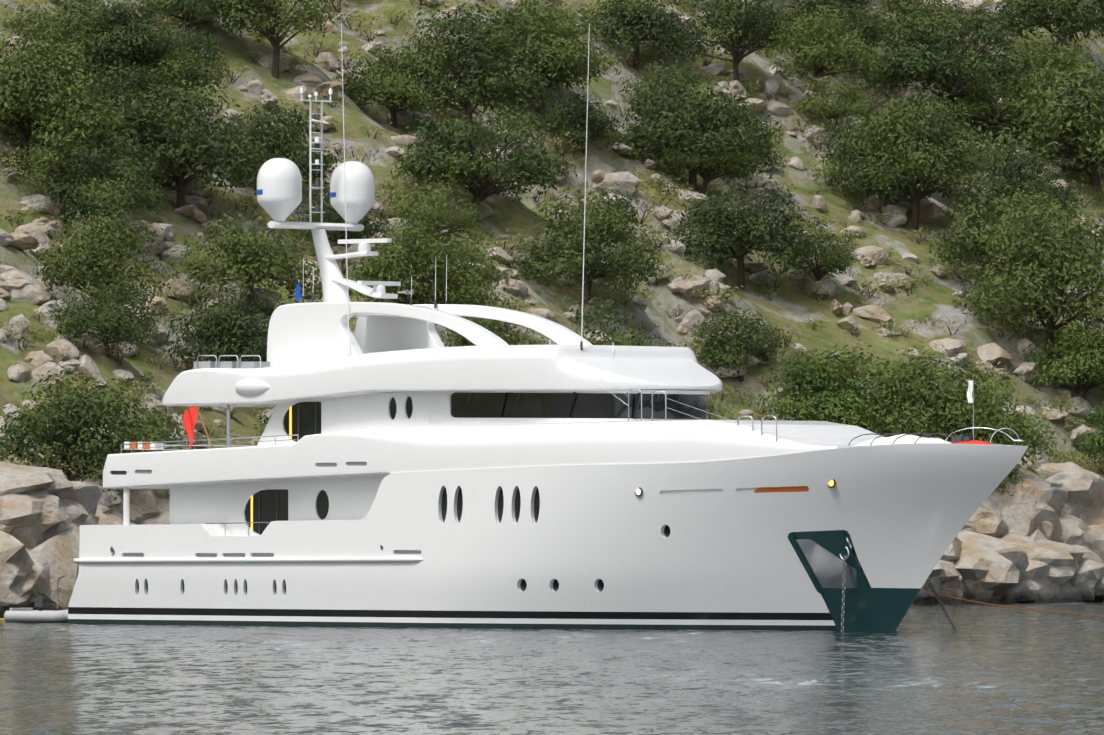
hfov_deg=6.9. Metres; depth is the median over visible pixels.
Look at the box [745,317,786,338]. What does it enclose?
shrub
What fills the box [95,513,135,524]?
rock
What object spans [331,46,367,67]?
shrub
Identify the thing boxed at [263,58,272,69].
rock
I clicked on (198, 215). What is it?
rock
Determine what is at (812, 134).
rock
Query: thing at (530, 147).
shrub
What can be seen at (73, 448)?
tree
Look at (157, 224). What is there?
rock
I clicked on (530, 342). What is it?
tree
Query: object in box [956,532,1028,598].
rock
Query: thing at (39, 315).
shrub
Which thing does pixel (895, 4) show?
tree
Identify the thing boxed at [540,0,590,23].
shrub
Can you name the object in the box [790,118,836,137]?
shrub
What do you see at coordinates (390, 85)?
tree
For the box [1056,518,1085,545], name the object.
rock
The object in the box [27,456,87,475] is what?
shrub
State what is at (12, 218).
shrub
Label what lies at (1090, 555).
rock
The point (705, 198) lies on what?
rock
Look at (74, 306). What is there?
shrub
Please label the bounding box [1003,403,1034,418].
rock
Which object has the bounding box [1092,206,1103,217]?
shrub
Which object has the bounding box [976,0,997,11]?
shrub
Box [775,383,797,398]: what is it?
rock
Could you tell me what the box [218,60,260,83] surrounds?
shrub
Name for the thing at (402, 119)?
rock
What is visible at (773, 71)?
rock
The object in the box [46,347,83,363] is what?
shrub
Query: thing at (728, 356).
tree
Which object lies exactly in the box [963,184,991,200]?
rock
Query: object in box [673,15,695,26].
rock
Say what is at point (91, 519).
rock
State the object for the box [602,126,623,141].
shrub
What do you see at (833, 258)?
tree
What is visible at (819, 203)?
rock
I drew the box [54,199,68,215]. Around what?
rock
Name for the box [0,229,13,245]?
rock
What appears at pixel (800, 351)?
shrub
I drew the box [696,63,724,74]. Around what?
rock
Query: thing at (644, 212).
shrub
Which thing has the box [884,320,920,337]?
shrub
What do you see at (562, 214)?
rock
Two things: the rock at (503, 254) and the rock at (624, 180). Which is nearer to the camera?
the rock at (503, 254)
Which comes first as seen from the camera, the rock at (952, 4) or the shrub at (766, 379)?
the shrub at (766, 379)
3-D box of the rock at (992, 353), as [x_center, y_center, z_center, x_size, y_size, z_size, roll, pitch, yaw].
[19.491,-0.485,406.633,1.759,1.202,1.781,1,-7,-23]
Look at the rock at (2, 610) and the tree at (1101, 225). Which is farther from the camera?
the tree at (1101, 225)
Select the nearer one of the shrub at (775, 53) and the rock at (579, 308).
the rock at (579, 308)
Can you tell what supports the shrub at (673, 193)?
on the hillside
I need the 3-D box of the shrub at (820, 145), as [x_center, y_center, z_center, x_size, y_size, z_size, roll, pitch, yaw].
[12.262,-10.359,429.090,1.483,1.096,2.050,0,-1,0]
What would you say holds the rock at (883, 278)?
on the hillside
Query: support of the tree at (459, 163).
on the hillside
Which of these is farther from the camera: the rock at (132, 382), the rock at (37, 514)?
the rock at (132, 382)
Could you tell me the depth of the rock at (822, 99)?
431.35 m
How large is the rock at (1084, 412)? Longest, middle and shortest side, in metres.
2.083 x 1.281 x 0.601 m
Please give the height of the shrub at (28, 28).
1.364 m
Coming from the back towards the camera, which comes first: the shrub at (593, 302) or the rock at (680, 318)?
the rock at (680, 318)
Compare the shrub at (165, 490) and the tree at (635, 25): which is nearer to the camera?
the shrub at (165, 490)
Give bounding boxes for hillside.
[0,0,1103,500]
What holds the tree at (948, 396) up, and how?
on the hillside
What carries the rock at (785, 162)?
on the hillside
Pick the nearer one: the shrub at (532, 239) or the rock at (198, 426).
the rock at (198, 426)
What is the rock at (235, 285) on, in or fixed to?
on the hillside
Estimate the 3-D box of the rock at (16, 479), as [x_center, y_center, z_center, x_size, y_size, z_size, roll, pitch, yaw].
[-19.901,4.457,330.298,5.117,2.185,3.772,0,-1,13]
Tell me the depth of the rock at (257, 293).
365.96 m
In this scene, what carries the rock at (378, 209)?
on the hillside
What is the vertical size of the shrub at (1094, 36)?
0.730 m
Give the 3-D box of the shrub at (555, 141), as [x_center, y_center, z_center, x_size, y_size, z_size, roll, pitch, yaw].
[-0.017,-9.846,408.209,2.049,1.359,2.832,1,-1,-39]
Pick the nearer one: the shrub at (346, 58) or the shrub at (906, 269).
the shrub at (346, 58)
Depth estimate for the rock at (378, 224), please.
380.27 m
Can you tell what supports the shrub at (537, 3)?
on the hillside
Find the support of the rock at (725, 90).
on the hillside
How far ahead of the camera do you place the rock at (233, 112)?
388.03 m
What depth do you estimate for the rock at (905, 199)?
424.98 m
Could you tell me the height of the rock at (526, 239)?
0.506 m
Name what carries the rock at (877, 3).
on the hillside
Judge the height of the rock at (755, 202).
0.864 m
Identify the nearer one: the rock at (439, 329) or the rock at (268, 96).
the rock at (439, 329)
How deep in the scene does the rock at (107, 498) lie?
334.61 m
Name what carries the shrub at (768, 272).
on the hillside
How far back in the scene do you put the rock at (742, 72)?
431.08 m
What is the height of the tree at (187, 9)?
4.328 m
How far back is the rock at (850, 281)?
408.82 m
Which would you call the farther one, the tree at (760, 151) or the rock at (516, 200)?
the tree at (760, 151)
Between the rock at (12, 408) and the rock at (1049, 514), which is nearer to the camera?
the rock at (12, 408)
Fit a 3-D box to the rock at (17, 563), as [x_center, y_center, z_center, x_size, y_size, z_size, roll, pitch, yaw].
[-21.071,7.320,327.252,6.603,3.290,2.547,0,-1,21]
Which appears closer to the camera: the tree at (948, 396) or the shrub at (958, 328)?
the tree at (948, 396)
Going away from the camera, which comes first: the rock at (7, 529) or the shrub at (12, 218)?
the rock at (7, 529)
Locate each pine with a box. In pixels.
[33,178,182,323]
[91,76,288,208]
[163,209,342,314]
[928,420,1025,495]
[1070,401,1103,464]
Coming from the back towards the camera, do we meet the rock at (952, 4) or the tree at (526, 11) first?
the rock at (952, 4)
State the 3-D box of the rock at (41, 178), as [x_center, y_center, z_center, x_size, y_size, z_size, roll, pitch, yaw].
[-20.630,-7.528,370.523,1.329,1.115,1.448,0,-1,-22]
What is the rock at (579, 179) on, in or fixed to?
on the hillside
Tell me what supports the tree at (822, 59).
on the hillside
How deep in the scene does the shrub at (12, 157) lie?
369.41 m
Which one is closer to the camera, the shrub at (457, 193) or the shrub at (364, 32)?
the shrub at (457, 193)
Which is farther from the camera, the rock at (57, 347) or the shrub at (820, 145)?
the shrub at (820, 145)
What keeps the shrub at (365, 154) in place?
on the hillside
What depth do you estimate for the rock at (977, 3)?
462.61 m
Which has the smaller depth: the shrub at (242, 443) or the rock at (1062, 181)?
the shrub at (242, 443)
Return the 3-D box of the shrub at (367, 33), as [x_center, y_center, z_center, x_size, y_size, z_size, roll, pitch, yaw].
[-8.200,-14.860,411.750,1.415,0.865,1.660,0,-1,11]
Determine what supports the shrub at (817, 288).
on the hillside
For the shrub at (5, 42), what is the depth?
380.85 m
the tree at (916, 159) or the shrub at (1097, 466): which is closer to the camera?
the shrub at (1097, 466)
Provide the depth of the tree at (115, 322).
350.18 m
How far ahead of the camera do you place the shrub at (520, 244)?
387.41 m
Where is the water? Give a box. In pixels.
[0,601,1103,734]
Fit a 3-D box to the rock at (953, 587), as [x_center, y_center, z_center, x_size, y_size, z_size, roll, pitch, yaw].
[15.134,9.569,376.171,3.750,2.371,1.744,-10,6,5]
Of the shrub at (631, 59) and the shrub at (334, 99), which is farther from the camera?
the shrub at (631, 59)
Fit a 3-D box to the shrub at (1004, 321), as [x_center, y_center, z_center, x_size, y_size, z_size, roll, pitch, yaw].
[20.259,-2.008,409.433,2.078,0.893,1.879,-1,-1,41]
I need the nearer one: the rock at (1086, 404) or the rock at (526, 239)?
the rock at (526, 239)
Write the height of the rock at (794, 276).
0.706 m
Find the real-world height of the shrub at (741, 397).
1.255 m
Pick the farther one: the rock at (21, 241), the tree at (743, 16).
the tree at (743, 16)
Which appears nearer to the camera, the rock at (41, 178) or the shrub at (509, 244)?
the rock at (41, 178)
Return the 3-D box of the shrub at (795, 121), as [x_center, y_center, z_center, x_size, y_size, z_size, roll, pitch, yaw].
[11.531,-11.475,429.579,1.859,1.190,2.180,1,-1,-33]
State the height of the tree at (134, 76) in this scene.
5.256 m
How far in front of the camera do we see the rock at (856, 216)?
420.41 m
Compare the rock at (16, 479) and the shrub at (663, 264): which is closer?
the rock at (16, 479)
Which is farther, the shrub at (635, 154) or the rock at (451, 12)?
the rock at (451, 12)
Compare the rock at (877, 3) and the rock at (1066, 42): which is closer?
the rock at (877, 3)
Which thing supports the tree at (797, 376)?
on the hillside
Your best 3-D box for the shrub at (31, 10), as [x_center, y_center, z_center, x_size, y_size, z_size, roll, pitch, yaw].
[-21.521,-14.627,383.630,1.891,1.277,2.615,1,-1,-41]
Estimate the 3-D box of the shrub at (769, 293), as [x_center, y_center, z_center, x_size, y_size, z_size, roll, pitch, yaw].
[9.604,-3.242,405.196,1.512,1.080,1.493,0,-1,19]
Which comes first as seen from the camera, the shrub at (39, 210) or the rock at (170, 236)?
the shrub at (39, 210)
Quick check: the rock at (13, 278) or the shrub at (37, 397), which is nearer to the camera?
the shrub at (37, 397)
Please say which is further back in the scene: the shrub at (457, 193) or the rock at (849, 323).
the rock at (849, 323)
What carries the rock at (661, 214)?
on the hillside
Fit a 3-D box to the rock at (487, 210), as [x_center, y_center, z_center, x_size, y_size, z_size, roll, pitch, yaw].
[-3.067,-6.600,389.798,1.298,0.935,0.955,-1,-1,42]
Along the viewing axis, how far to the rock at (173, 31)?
397.99 m
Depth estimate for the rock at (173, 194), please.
376.38 m
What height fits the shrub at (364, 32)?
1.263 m
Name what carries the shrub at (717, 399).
on the hillside
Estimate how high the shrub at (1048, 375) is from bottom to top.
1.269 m
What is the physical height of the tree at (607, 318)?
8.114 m
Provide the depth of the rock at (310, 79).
397.67 m
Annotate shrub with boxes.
[0,32,16,53]
[0,144,33,172]
[0,210,41,226]
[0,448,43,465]
[1,156,36,174]
[1,316,41,333]
[1,322,26,336]
[2,9,27,30]
[5,14,63,37]
[7,328,48,348]
[9,1,54,22]
[13,206,48,215]
[15,391,65,409]
[21,307,46,321]
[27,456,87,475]
[28,329,57,342]
[42,373,99,396]
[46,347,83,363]
[59,299,90,319]
[65,366,111,381]
[70,333,100,348]
[98,339,139,365]
[108,378,165,401]
[111,371,139,385]
[120,323,165,344]
[125,2,164,21]
[135,372,162,388]
[140,348,176,369]
[151,281,196,299]
[151,315,171,322]
[154,12,179,25]
[157,306,182,316]
[158,489,169,497]
[178,307,217,324]
[179,32,202,52]
[185,183,226,204]
[193,287,210,299]
[197,103,224,117]
[198,54,234,75]
[202,208,231,218]
[203,417,224,434]
[216,423,245,435]
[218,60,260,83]
[218,190,260,211]
[222,199,265,219]
[227,185,258,207]
[231,434,258,446]
[234,115,275,134]
[236,47,264,62]
[243,31,264,41]
[254,222,298,242]
[255,297,289,316]
[271,50,319,72]
[278,2,321,21]
[278,97,337,118]
[280,43,297,56]
[289,32,345,56]
[301,190,329,203]
[307,114,349,130]
[312,246,343,253]
[313,91,348,107]
[316,43,340,53]
[318,0,351,11]
[318,178,330,191]
[323,4,377,29]
[324,142,353,152]
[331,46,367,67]
[333,249,365,273]
[334,140,378,163]
[348,231,372,238]
[350,288,404,302]
[354,23,387,41]
[354,27,383,41]
[354,118,391,138]
[374,175,425,198]
[375,186,411,205]
[377,0,420,24]
[378,173,428,191]
[395,0,448,9]
[396,167,460,202]
[403,31,432,50]
[404,130,431,147]
[437,110,480,130]
[445,186,471,201]
[477,229,534,257]
[487,101,510,115]
[487,288,533,310]
[501,235,536,250]
[501,325,538,340]
[504,248,518,255]
[509,0,543,9]
[513,259,542,277]
[516,230,549,249]
[518,136,548,155]
[522,188,554,201]
[525,143,555,156]
[528,117,575,137]
[538,134,569,147]
[539,130,585,156]
[539,194,595,212]
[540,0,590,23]
[540,188,562,200]
[544,157,572,171]
[547,132,595,154]
[570,154,592,166]
[570,185,596,195]
[571,10,609,23]
[571,87,596,102]
[578,296,608,312]
[584,0,613,13]
[594,279,654,305]
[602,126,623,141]
[606,113,634,131]
[609,97,642,117]
[612,162,643,176]
[614,52,643,68]
[618,174,649,196]
[622,141,651,160]
[623,223,673,243]
[624,195,658,223]
[630,47,668,61]
[630,316,661,331]
[631,237,671,260]
[634,292,657,300]
[637,178,693,213]
[637,225,681,250]
[638,237,663,249]
[643,260,681,286]
[645,173,693,195]
[646,256,677,277]
[651,262,707,281]
[657,302,694,317]
[667,214,691,233]
[677,62,712,77]
[692,280,746,307]
[696,45,726,66]
[708,393,724,407]
[712,377,749,399]
[718,255,736,267]
[723,76,758,101]
[723,284,743,301]
[725,387,765,407]
[732,358,753,371]
[740,74,761,94]
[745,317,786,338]
[747,263,796,289]
[747,373,773,386]
[752,282,787,301]
[754,268,777,277]
[756,94,787,101]
[758,45,783,58]
[769,321,807,345]
[776,188,792,202]
[777,86,796,98]
[781,344,814,359]
[783,204,809,216]
[786,109,819,131]
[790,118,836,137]
[798,314,828,331]
[799,133,827,151]
[799,278,837,296]
[799,280,844,301]
[803,186,829,194]
[827,229,866,245]
[830,177,871,201]
[830,216,858,227]
[838,263,863,276]
[841,196,872,211]
[841,326,866,337]
[843,275,897,298]
[859,85,890,102]
[861,295,896,310]
[862,208,905,227]
[865,319,902,330]
[870,243,900,261]
[876,331,908,339]
[877,268,927,295]
[881,258,927,275]
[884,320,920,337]
[897,340,939,356]
[906,224,935,243]
[908,311,950,325]
[908,348,946,362]
[918,275,938,286]
[928,317,972,334]
[932,260,983,281]
[941,200,962,220]
[948,188,993,208]
[949,296,973,305]
[959,36,989,51]
[960,344,975,354]
[968,360,1011,382]
[975,265,999,279]
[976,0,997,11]
[978,316,1032,340]
[992,317,1024,330]
[1020,394,1046,404]
[1034,159,1078,169]
[1034,392,1083,419]
[1035,362,1057,385]
[1038,358,1054,373]
[1048,445,1081,463]
[1051,449,1095,468]
[1054,414,1095,429]
[1056,155,1076,171]
[1059,425,1076,433]
[1070,171,1091,180]
[1070,191,1102,207]
[1072,391,1101,409]
[1081,455,1103,474]
[1085,31,1102,41]
[1087,180,1103,201]
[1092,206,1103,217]
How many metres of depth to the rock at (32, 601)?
325.96 m
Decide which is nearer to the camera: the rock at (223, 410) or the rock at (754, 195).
the rock at (223, 410)
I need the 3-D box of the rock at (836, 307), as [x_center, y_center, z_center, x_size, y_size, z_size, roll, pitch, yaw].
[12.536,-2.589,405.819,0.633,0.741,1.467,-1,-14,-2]
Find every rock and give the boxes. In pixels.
[0,140,21,157]
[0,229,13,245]
[0,264,19,272]
[0,269,47,290]
[0,288,9,298]
[0,298,8,310]
[0,328,14,342]
[0,416,21,439]
[0,430,15,448]
[0,461,72,495]
[0,490,68,544]
[0,495,4,509]
[0,524,14,535]
[0,531,46,605]
[0,606,5,617]
[2,547,49,610]
[3,36,32,56]
[3,167,22,178]
[3,404,25,419]
[7,364,30,381]
[8,314,31,333]
[9,232,38,249]
[10,284,50,304]
[10,326,24,338]
[14,222,51,234]
[19,194,83,214]
[20,535,37,548]
[22,400,41,409]
[24,356,35,362]
[25,228,54,258]
[27,350,53,366]
[29,527,79,610]
[29,596,40,603]
[30,169,52,186]
[32,217,52,225]
[32,362,65,385]
[34,300,71,318]
[37,279,53,291]
[39,381,55,391]
[41,300,63,315]
[43,339,78,362]
[44,220,64,238]
[45,514,98,539]
[53,481,101,514]
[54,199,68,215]
[55,334,68,339]
[58,358,80,373]
[61,498,88,521]
[73,215,103,232]
[77,478,120,507]
[78,70,106,84]
[78,355,100,379]
[83,327,97,339]
[85,336,110,354]
[95,376,106,386]
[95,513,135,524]
[96,505,109,513]
[106,499,143,524]
[109,214,130,234]
[112,369,133,380]
[115,489,157,515]
[118,338,136,356]
[128,379,138,385]
[129,222,150,233]
[130,496,169,520]
[137,225,170,241]
[137,237,171,255]
[139,336,154,346]
[139,508,169,524]
[140,396,166,414]
[142,329,168,345]
[145,296,166,314]
[145,393,158,399]
[151,223,171,226]
[160,244,191,265]
[161,190,176,201]
[161,276,193,300]
[164,232,174,240]
[164,413,206,430]
[170,29,194,42]
[170,426,207,446]
[173,195,208,209]
[174,203,199,217]
[175,356,193,367]
[180,327,199,339]
[182,10,214,22]
[184,172,197,188]
[189,209,206,222]
[189,347,217,360]
[190,190,203,196]
[191,339,221,349]
[194,232,204,239]
[200,119,236,137]
[201,220,222,233]
[201,298,217,311]
[211,407,237,415]
[212,294,244,312]
[213,419,221,426]
[215,229,236,241]
[225,109,240,121]
[228,282,242,292]
[232,288,244,293]
[237,288,281,309]
[238,85,247,91]
[240,220,270,237]
[246,80,262,93]
[252,323,267,349]
[255,52,293,71]
[256,230,284,250]
[258,89,277,107]
[258,407,274,424]
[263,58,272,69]
[286,85,309,103]
[293,73,322,86]
[294,271,321,296]
[297,261,319,272]
[303,184,320,193]
[307,21,319,28]
[310,22,336,33]
[312,116,334,130]
[312,192,330,206]
[313,81,341,97]
[313,147,339,160]
[315,52,340,70]
[325,162,340,177]
[327,235,337,244]
[331,246,348,260]
[338,42,346,46]
[338,47,348,52]
[347,243,379,263]
[362,41,381,52]
[368,200,384,216]
[370,220,387,231]
[374,30,384,34]
[385,146,406,159]
[387,217,411,235]
[388,111,407,124]
[391,135,416,145]
[421,0,445,5]
[431,6,466,23]
[435,325,454,345]
[468,201,494,217]
[486,247,511,263]
[491,267,520,280]
[496,147,513,160]
[496,278,527,295]
[498,140,519,149]
[503,192,521,202]
[508,0,529,10]
[509,250,535,264]
[522,237,536,244]
[525,299,534,304]
[527,308,555,321]
[546,161,567,181]
[547,168,563,183]
[553,210,577,219]
[563,312,578,321]
[569,303,593,318]
[572,173,587,186]
[576,197,598,214]
[583,330,610,343]
[591,170,605,183]
[592,172,640,198]
[594,278,603,284]
[599,193,627,211]
[606,100,617,107]
[610,142,632,153]
[633,295,648,310]
[641,260,667,283]
[643,159,656,168]
[650,205,670,220]
[651,173,660,184]
[652,66,665,72]
[656,234,670,244]
[661,209,688,229]
[662,239,685,256]
[666,274,709,297]
[670,234,698,252]
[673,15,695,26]
[674,315,685,321]
[676,189,706,205]
[677,326,687,334]
[679,309,710,333]
[681,36,710,55]
[692,246,712,258]
[696,10,716,21]
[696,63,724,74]
[696,192,714,205]
[697,307,709,315]
[700,363,718,376]
[703,281,719,298]
[704,269,725,282]
[705,295,725,312]
[713,364,748,376]
[714,81,727,96]
[715,194,753,209]
[715,331,760,353]
[718,282,730,297]
[720,89,745,99]
[722,348,760,367]
[725,68,746,80]
[727,80,747,100]
[728,255,749,264]
[730,175,767,187]
[734,260,768,271]
[737,98,767,113]
[739,187,764,192]
[739,409,752,415]
[745,191,766,200]
[749,271,779,286]
[751,198,762,213]
[756,154,779,170]
[764,73,781,97]
[764,183,777,192]
[767,99,791,116]
[768,65,784,75]
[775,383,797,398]
[780,157,790,164]
[786,131,796,136]
[787,157,804,170]
[787,269,805,279]
[793,343,806,351]
[797,83,820,94]
[802,90,816,98]
[803,125,829,145]
[805,274,836,297]
[808,95,834,111]
[811,195,826,211]
[818,177,828,183]
[826,114,852,128]
[829,299,843,314]
[836,316,857,331]
[840,225,865,237]
[842,277,856,285]
[843,302,852,312]
[848,212,862,224]
[850,246,888,264]
[851,210,863,217]
[852,78,869,88]
[852,305,893,325]
[860,256,875,266]
[864,6,884,14]
[864,195,883,211]
[865,0,885,6]
[873,273,915,287]
[874,328,901,335]
[878,96,886,104]
[878,283,894,290]
[879,211,906,225]
[881,204,906,215]
[883,217,905,226]
[894,192,925,201]
[895,201,911,209]
[899,280,909,289]
[901,252,919,262]
[904,89,927,105]
[906,347,920,358]
[910,199,929,209]
[913,590,924,603]
[918,560,960,598]
[919,202,945,222]
[924,576,968,603]
[928,338,966,356]
[929,264,946,276]
[938,0,963,13]
[940,537,962,561]
[943,186,963,194]
[951,353,969,365]
[952,221,974,230]
[952,291,962,297]
[952,540,1019,602]
[955,37,971,46]
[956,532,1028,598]
[959,507,1007,537]
[960,0,982,18]
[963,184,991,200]
[975,360,994,374]
[977,343,1011,364]
[980,490,1004,516]
[992,371,1007,377]
[995,481,1062,541]
[999,147,1028,157]
[999,533,1085,586]
[999,560,1062,602]
[1002,479,1053,535]
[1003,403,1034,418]
[1009,471,1051,487]
[1013,362,1038,381]
[1016,456,1036,468]
[1017,338,1043,366]
[1030,529,1047,540]
[1036,457,1044,463]
[1037,462,1079,476]
[1040,521,1052,539]
[1041,165,1061,176]
[1043,406,1067,419]
[1045,465,1103,517]
[1049,179,1068,191]
[1050,487,1067,511]
[1053,36,1068,44]
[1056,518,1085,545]
[1057,513,1091,530]
[1058,389,1071,400]
[1058,581,1085,601]
[1062,406,1101,419]
[1066,396,1091,409]
[1068,424,1093,450]
[1068,557,1103,601]
[1071,545,1103,600]
[1075,215,1086,224]
[1079,509,1103,525]
[1082,525,1103,561]
[1084,318,1100,325]
[1091,224,1103,243]
[1094,591,1103,596]
[1098,503,1103,515]
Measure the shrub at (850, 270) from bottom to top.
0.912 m
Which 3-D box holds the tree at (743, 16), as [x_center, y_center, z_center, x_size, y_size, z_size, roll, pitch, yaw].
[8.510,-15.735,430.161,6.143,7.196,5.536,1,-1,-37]
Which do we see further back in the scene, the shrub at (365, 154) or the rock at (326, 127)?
the rock at (326, 127)
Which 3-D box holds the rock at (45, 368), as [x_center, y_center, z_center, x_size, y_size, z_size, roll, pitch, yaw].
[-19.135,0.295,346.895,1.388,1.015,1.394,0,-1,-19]
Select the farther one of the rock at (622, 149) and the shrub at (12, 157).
the rock at (622, 149)
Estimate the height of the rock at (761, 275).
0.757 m
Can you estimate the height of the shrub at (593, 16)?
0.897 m
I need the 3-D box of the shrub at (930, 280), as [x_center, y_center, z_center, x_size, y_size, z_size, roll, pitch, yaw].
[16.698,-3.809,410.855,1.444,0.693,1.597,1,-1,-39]
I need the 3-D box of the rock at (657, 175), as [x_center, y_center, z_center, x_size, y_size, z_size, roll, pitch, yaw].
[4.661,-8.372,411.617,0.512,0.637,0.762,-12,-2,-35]
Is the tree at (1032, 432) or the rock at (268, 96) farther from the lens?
the rock at (268, 96)
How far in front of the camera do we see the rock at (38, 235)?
365.01 m
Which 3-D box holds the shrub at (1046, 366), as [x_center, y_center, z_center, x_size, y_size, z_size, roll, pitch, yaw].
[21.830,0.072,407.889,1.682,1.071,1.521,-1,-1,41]
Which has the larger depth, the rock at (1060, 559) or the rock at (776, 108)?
the rock at (776, 108)
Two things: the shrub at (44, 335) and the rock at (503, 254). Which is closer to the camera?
the shrub at (44, 335)
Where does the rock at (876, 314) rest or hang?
on the hillside
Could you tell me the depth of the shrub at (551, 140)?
408.72 m
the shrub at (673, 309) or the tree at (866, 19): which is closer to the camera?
the shrub at (673, 309)
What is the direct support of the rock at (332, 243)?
on the hillside
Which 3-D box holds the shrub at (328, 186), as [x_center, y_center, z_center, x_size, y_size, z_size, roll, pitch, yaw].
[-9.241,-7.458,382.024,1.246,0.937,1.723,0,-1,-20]
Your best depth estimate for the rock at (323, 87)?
396.60 m
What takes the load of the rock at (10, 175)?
on the hillside
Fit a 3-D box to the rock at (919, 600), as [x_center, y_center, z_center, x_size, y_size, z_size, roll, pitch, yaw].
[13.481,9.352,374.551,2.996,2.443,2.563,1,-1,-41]
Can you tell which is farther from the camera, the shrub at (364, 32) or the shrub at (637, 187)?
the shrub at (364, 32)
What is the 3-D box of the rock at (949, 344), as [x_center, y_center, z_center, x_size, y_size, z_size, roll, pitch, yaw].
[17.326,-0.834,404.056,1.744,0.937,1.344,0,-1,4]
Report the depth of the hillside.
402.67 m
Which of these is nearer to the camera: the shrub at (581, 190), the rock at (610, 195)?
the rock at (610, 195)
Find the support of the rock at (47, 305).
on the hillside
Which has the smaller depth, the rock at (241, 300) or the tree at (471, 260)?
the rock at (241, 300)
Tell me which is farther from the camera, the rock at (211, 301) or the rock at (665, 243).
the rock at (665, 243)
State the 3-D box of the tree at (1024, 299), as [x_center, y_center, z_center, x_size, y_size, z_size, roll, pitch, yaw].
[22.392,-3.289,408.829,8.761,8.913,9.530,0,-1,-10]
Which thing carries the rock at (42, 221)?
on the hillside
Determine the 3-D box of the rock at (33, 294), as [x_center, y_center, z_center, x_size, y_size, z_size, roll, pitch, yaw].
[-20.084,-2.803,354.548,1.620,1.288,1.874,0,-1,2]
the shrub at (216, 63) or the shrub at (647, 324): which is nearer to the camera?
the shrub at (647, 324)
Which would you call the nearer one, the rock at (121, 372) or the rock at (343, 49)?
the rock at (121, 372)
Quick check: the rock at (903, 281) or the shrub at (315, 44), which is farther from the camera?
the rock at (903, 281)
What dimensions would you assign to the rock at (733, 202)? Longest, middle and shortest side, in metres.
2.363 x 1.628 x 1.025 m
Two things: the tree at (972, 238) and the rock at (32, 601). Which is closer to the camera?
the rock at (32, 601)
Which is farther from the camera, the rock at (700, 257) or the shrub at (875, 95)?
the shrub at (875, 95)
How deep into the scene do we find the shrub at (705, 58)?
431.57 m
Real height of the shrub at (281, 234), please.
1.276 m
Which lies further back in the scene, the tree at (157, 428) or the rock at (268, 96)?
the rock at (268, 96)
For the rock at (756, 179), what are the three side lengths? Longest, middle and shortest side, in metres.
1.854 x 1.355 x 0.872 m
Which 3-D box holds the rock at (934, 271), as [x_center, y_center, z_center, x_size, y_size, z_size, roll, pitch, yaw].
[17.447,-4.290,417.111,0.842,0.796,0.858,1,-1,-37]
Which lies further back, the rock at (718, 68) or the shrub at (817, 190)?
the rock at (718, 68)
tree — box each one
[0,0,112,170]
[0,40,140,172]
[0,364,174,500]
[5,112,114,224]
[17,0,155,78]
[33,0,184,80]
[42,140,171,229]
[42,271,165,357]
[53,58,178,147]
[84,396,216,489]
[98,55,213,128]
[115,12,233,96]
[130,0,241,30]
[158,284,286,371]
[202,0,344,78]
[213,98,346,186]
[251,407,273,438]
[293,182,393,246]
[332,36,455,127]
[343,189,497,304]
[382,177,493,248]
[384,0,558,136]
[391,101,576,222]
[398,226,520,318]
[441,300,539,346]
[456,0,621,118]
[482,0,597,78]
[507,335,552,344]
[512,181,664,304]
[529,88,627,153]
[549,294,660,345]
[572,0,709,70]
[605,72,784,191]
[605,327,686,346]
[616,54,713,118]
[652,123,765,193]
[657,176,827,290]
[664,0,800,81]
[686,301,794,382]
[697,102,789,177]
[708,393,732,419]
[753,344,889,426]
[765,0,895,84]
[766,0,895,50]
[772,339,954,432]
[782,214,857,295]
[788,74,875,133]
[799,101,940,204]
[824,80,1008,229]
[859,0,1046,126]
[863,344,1023,444]
[868,96,1002,195]
[871,0,967,43]
[924,365,1067,467]
[926,180,1097,293]
[948,68,1053,142]
[952,194,1103,366]
[961,143,1086,231]
[966,43,1103,191]
[979,0,1103,54]
[1001,29,1100,99]
[1020,315,1103,399]
[1097,214,1103,242]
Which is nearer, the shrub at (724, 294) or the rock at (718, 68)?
the shrub at (724, 294)
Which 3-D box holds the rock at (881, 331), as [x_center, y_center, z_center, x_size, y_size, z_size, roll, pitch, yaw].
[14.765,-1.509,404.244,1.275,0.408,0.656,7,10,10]
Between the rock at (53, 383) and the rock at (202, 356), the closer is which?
the rock at (53, 383)
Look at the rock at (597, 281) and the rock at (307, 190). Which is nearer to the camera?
the rock at (307, 190)
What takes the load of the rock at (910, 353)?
on the hillside
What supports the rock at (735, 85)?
on the hillside
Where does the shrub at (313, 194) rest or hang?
on the hillside
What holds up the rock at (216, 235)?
on the hillside
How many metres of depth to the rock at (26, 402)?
344.44 m
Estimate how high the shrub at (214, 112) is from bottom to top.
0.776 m
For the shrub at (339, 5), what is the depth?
415.00 m
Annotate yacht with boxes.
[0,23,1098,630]
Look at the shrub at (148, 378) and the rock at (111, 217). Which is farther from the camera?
the rock at (111, 217)
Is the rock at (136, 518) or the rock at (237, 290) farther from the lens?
the rock at (237, 290)
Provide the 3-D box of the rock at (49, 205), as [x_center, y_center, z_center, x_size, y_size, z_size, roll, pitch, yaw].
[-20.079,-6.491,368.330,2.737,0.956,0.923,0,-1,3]
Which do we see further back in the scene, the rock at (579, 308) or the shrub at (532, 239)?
the shrub at (532, 239)
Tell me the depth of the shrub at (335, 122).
392.81 m
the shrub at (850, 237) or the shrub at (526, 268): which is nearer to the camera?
the shrub at (526, 268)
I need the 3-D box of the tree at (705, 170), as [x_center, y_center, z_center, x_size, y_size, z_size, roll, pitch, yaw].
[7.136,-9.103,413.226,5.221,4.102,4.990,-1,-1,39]
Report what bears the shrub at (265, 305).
on the hillside
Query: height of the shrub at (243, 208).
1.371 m

